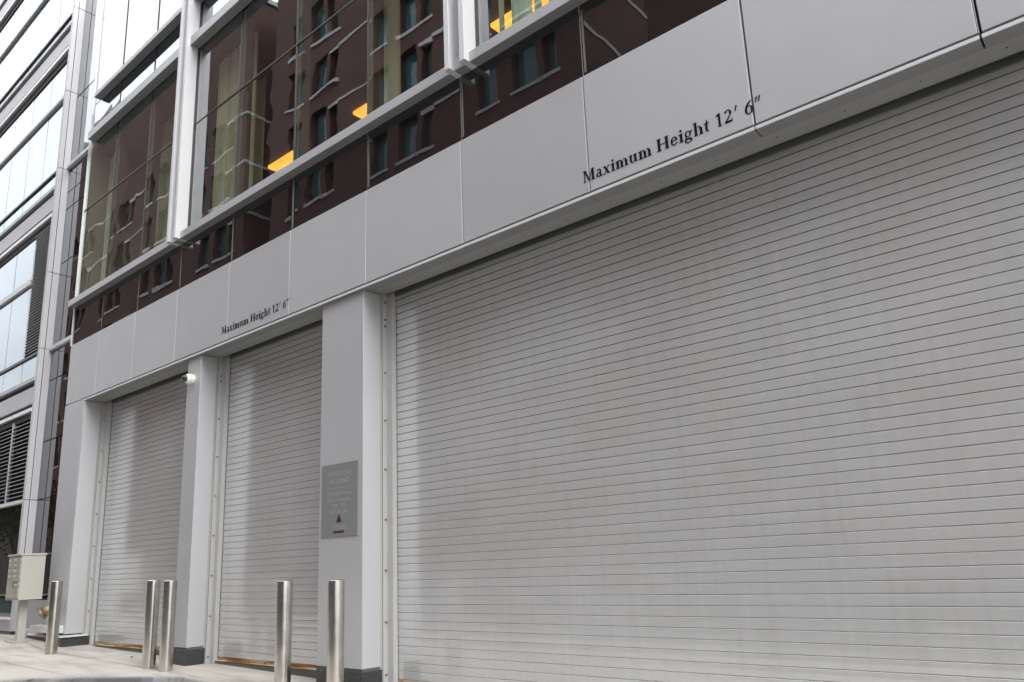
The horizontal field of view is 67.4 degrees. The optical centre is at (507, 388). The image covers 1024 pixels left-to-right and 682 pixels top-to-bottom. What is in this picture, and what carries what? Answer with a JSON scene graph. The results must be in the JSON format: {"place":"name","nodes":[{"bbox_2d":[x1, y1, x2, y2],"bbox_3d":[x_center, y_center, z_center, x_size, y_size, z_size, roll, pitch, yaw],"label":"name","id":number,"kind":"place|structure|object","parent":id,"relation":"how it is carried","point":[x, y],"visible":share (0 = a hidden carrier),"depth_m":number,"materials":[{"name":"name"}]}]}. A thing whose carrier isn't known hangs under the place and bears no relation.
{"place":"outdoors","nodes":[
{"label":"outdoors","id":0,"kind":"place"},
{"bbox_2d":[0,677,203,681],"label":"parked car","id":1,"kind":"object","parent":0,"point":[131,679],"visible":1,"depth_m":1.16,"materials":[{"name":"metal"}]},
{"bbox_2d":[0,634,315,681],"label":"sidewalk","id":2,"kind":"structure","parent":0,"point":[25,654],"depth_m":9.29,"materials":[{"name":"concrete"}]},
{"bbox_2d":[5,553,46,643],"bbox_3d":[-7.533,3.264,11.915,0.582,1.363,0.407,-13,-17,39],"label":"cluster letterbox","id":3,"kind":"object","parent":2,"relation":"on","point":[25,578],"visible":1,"depth_m":11.83,"materials":[{"name":"beige paint"}]},
{"bbox_2d":[5,582,12,597],"bbox_3d":[-7.730,3.132,11.915,0.245,0.240,0.024,-13,-17,39],"label":"door","id":4,"kind":"structure","parent":3,"relation":"in","point":[9,584],"depth_m":11.90,"materials":[{"name":"beige paint"}]},
{"bbox_2d":[8,569,13,573],"bbox_3d":[-7.741,2.854,11.979,0.245,0.074,0.024,-13,-17,39],"label":"door","id":5,"kind":"structure","parent":3,"relation":"in","point":[10,571],"depth_m":11.97,"materials":[{"name":"beige paint"}]},
{"bbox_2d":[9,558,14,562],"bbox_3d":[-7.748,2.694,12.015,0.245,0.074,0.024,-13,-17,39],"label":"door","id":6,"kind":"structure","parent":3,"relation":"in","point":[11,560],"depth_m":12.01,"materials":[{"name":"beige paint"}]},
{"bbox_2d":[11,587,18,597],"bbox_3d":[-7.526,3.124,11.737,0.245,0.160,0.024,-13,-17,39],"label":"door","id":7,"kind":"structure","parent":3,"relation":"in","point":[15,590],"depth_m":11.72,"materials":[{"name":"beige paint"}]},
{"bbox_2d":[13,574,19,578],"bbox_3d":[-7.536,2.887,11.791,0.245,0.074,0.024,-13,-17,39],"label":"door","id":8,"kind":"structure","parent":3,"relation":"in","point":[16,576],"depth_m":11.78,"materials":[{"name":"beige paint"}]},
{"bbox_2d":[14,563,20,567],"bbox_3d":[-7.542,2.727,11.828,0.245,0.074,0.024,-13,-17,39],"label":"door","id":9,"kind":"structure","parent":3,"relation":"in","point":[17,565],"depth_m":11.81,"materials":[{"name":"beige paint"}]},
{"bbox_2d":[14,568,20,573],"bbox_3d":[-7.539,2.807,11.810,0.245,0.074,0.024,-13,-17,39],"label":"door","id":10,"kind":"structure","parent":3,"relation":"in","point":[17,570],"depth_m":11.79,"materials":[{"name":"beige paint"}]},
{"bbox_2d":[15,557,21,562],"bbox_3d":[-7.545,2.647,11.846,0.245,0.074,0.024,-13,-17,39],"label":"door","id":11,"kind":"structure","parent":3,"relation":"in","point":[19,559],"depth_m":11.82,"materials":[{"name":"beige paint"}]},
{"bbox_2d":[0,0,85,634],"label":"glass office block","id":12,"kind":"structure","parent":2,"relation":"on","point":[40,48],"depth_m":15.20,"materials":[{"name":"grey glass"}]},
{"bbox_2d":[44,581,62,654],"bbox_3d":[-6.426,3.308,10.881,0.153,1.134,0.153,9,-17,-41],"label":"bollard","id":13,"kind":"object","parent":2,"relation":"on","point":[53,622],"visible":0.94,"depth_m":10.84,"materials":[{"name":"silver metal"}]},
{"bbox_2d":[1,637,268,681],"bbox_3d":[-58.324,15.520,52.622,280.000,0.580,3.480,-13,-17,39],"label":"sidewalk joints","id":14,"kind":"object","parent":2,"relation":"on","point":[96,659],"visible":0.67,"depth_m":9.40,"materials":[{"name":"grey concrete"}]},
{"bbox_2d":[141,580,160,668],"bbox_3d":[-4.281,2.883,9.225,0.153,1.134,0.153,-13,-17,40],"label":"bollard","id":15,"kind":"object","parent":2,"relation":"on","point":[151,625],"visible":0.87,"depth_m":9.18,"materials":[{"name":"silver metal"}]},
{"bbox_2d":[158,580,177,671],"bbox_3d":[-3.956,2.818,8.952,0.153,1.134,0.153,-8,-14,24],"label":"bollard","id":16,"kind":"object","parent":2,"relation":"on","point":[167,636],"visible":0.91,"depth_m":8.91,"materials":[{"name":"silver metal"}]},
{"bbox_2d":[274,580,292,681],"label":"bollard","id":17,"kind":"object","parent":2,"relation":"on","point":[283,633],"visible":1,"depth_m":7.34,"materials":[{"name":"silver metal"}]},
{"bbox_2d":[326,579,344,681],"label":"bollard","id":18,"kind":"object","parent":2,"relation":"on","point":[335,627],"visible":1,"depth_m":6.83,"materials":[{"name":"silver metal"}]},
{"label":"ground","id":19,"kind":"structure","parent":0,"visible":0},
{"bbox_2d":[25,0,1023,681],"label":"office building","id":20,"kind":"structure","parent":19,"relation":"on","point":[631,340],"depth_m":6.55,"materials":[{"name":"paint"}]},
{"bbox_2d":[37,605,48,618],"bbox_3d":[-7.182,3.433,11.930,0.550,0.460,0.324,-13,-17,39],"label":"hose inlet","id":21,"kind":"object","parent":20,"relation":"attached to","point":[43,612],"visible":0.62,"depth_m":11.73,"materials":[{"name":"gold metal"}]},
{"bbox_2d":[93,82,120,127],"bbox_3d":[-7.161,-4.949,13.730,1.151,0.700,0.016,-13,-17,39],"label":"window pane","id":22,"kind":"structure","parent":20,"relation":"in","point":[110,101],"depth_m":13.75,"materials":[{"name":"white glass"}]},
{"bbox_2d":[95,0,127,105],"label":"window pane","id":23,"kind":"structure","parent":20,"relation":"in","point":[114,23],"depth_m":14.05,"materials":[{"name":"white glass"}]},
{"bbox_2d":[103,0,119,18],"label":"window pane","id":24,"kind":"structure","parent":20,"relation":"in","point":[108,4],"depth_m":14.47,"materials":[{"name":"white glass"}]},
{"bbox_2d":[120,48,155,101],"bbox_3d":[-6.236,-5.163,12.958,1.277,0.700,0.014,-13,-17,39],"label":"window pane","id":25,"kind":"structure","parent":20,"relation":"in","point":[145,67],"depth_m":12.98,"materials":[{"name":"white glass"}]},
{"bbox_2d":[124,0,158,63],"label":"window pane","id":26,"kind":"structure","parent":20,"relation":"in","point":[142,20],"depth_m":13.26,"materials":[{"name":"white glass"}]},
{"bbox_2d":[155,24,179,69],"bbox_3d":[-5.292,-5.382,12.169,1.202,0.700,0.015,-13,-17,39],"label":"window pane","id":27,"kind":"structure","parent":20,"relation":"in","point":[170,44],"depth_m":12.31,"materials":[{"name":"white glass"}]},
{"bbox_2d":[158,0,181,29],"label":"window pane","id":28,"kind":"structure","parent":20,"relation":"in","point":[168,8],"depth_m":12.55,"materials":[{"name":"white glass"}]},
{"bbox_2d":[182,374,195,383],"bbox_3d":[-4.193,-0.125,10.078,0.132,0.132,0.152,-13,-17,39],"label":"security camera","id":29,"kind":"object","parent":20,"relation":"attached to","point":[188,378],"visible":1,"depth_m":10.04,"materials":[{"name":"beige plastic"}]},
{"bbox_2d":[201,0,228,26],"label":"window pane","id":30,"kind":"structure","parent":20,"relation":"in","point":[209,8],"depth_m":11.46,"materials":[{"name":"white glass"}]},
{"bbox_2d":[321,460,357,537],"bbox_3d":[-1.691,1.119,7.730,0.590,0.732,0.009,-13,-17,39],"label":"wall sign","id":31,"kind":"object","parent":20,"relation":"attached to","point":[339,508],"visible":1,"depth_m":7.72,"materials":[{"name":"grey metal"}]}
]}

